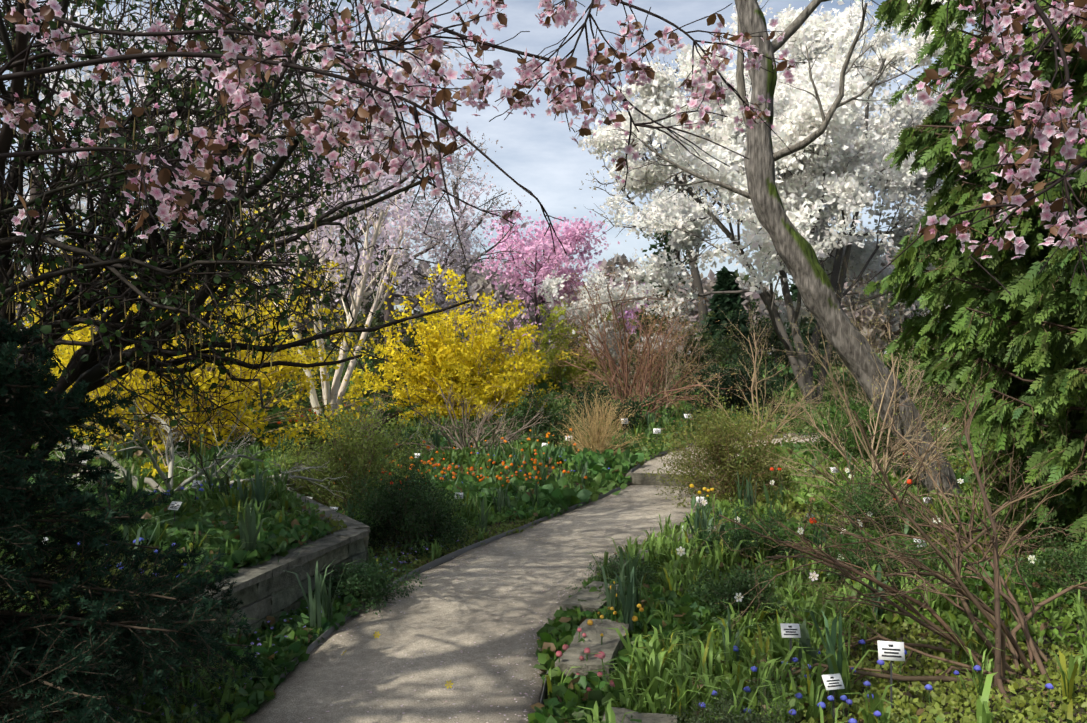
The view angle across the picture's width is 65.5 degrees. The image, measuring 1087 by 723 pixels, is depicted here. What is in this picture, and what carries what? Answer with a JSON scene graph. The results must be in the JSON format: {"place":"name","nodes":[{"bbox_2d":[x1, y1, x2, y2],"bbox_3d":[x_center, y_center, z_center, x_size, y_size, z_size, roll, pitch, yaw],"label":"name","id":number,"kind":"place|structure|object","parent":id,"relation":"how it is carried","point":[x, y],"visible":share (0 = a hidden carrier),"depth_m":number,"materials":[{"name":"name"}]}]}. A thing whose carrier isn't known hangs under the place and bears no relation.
{"place":"outdoors","nodes":[
{"label":"outdoors","id":0,"kind":"place"},
{"bbox_2d":[0,0,1028,353],"label":"sky","id":1,"kind":"structure","parent":0,"point":[539,152],"materials":[{"name":"white"}]},
{"bbox_2d":[241,435,836,722],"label":"gravel path","id":2,"kind":"structure","parent":0,"point":[447,624],"depth_m":4.97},
{"bbox_2d":[622,470,735,487],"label":"stone step","id":3,"kind":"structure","parent":2,"relation":"on","point":[638,478],"depth_m":10.89,"materials":[{"name":"grey stone"}]},
{"bbox_2d":[0,0,1086,637],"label":"shrubs","id":4,"kind":"object","parent":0,"point":[738,306],"depth_m":12.89,"materials":[{"name":"yellow plant"}]},
{"bbox_2d":[5,0,1003,479],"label":"background trees","id":5,"kind":"object","parent":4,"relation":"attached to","point":[659,96],"visible":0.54,"depth_m":18.53,"materials":[{"name":"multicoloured plant"}]},
{"bbox_2d":[125,347,1086,722],"bbox_3d":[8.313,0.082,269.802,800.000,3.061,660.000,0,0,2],"label":"ground","id":6,"kind":"structure","parent":0,"point":[1045,641],"depth_m":4.75,"materials":[{"name":"soil"}]},
{"bbox_2d":[5,410,402,602],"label":"raised bed soil","id":7,"kind":"structure","parent":6,"relation":"on","point":[395,413],"depth_m":13.05,"materials":[{"name":"brown soil"}]},
{"bbox_2d":[0,313,264,722],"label":"evergreen shrub","id":8,"kind":"object","parent":7,"relation":"on","point":[21,415],"depth_m":3.26,"materials":[{"name":"green plant"}]},
{"bbox_2d":[0,0,473,596],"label":"tree","id":9,"kind":"object","parent":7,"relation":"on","point":[45,329],"visible":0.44,"depth_m":5.42,"materials":[{"name":"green plant"}]},
{"bbox_2d":[0,425,410,722],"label":"stone retaining walls","id":10,"kind":"structure","parent":6,"relation":"on","point":[265,589],"depth_m":5.13,"materials":[{"name":"grey stone"}]},
{"bbox_2d":[42,414,997,722],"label":"plant labels","id":11,"kind":"object","parent":6,"relation":"on","point":[886,650],"visible":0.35,"depth_m":3.85,"materials":[{"name":"white plastic"}]},
{"bbox_2d":[0,0,1086,294],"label":"cherry","id":12,"kind":"object","parent":6,"relation":"on","point":[26,72],"depth_m":2.77,"materials":[{"name":"plant"}]},
{"bbox_2d":[0,0,1086,259],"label":"blossoms","id":13,"kind":"object","parent":12,"relation":"attached to","point":[238,96],"visible":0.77,"depth_m":2.74,"materials":[{"name":"pink plant"}]},
{"bbox_2d":[0,345,1086,722],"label":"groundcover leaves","id":14,"kind":"object","parent":6,"relation":"on","point":[672,655],"visible":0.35,"depth_m":5.30,"materials":[{"name":"green plant"}]},
{"bbox_2d":[110,415,1049,722],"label":"tulips","id":15,"kind":"object","parent":6,"relation":"on","point":[614,589],"visible":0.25,"depth_m":8.72,"materials":[{"name":"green plant"}]},
{"bbox_2d":[78,404,1053,722],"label":"flowers","id":16,"kind":"object","parent":15,"relation":"attached to","point":[754,668],"visible":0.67,"depth_m":5.04,"materials":[{"name":"orange plant"}]},
{"bbox_2d":[231,429,963,717],"bbox_3d":[2.938,1.455,7.961,7.715,0.375,23.202,0,0,36],"label":"path edging","id":17,"kind":"object","parent":6,"relation":"on","point":[423,568],"visible":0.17,"depth_m":6.79,"materials":[{"name":"stone"}]},
{"bbox_2d":[555,526,724,722],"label":"rockery slab stones","id":18,"kind":"object","parent":6,"relation":"on","point":[574,651],"visible":0.29,"depth_m":4.43,"materials":[{"name":"grey stone"}]},
{"bbox_2d":[606,0,963,499],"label":"tree trunk","id":19,"kind":"object","parent":6,"relation":"on","point":[794,249],"visible":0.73,"depth_m":9.32,"materials":[{"name":"brown plant"}]},
{"bbox_2d":[565,324,1086,722],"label":"shrub","id":20,"kind":"object","parent":6,"relation":"on","point":[1001,664],"depth_m":4.41,"materials":[{"name":"brown plant"}]},
{"bbox_2d":[863,0,1086,580],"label":"thuja tree","id":21,"kind":"object","parent":6,"relation":"on","point":[1059,386],"depth_m":6.51,"materials":[{"name":"green plant"}]}
]}

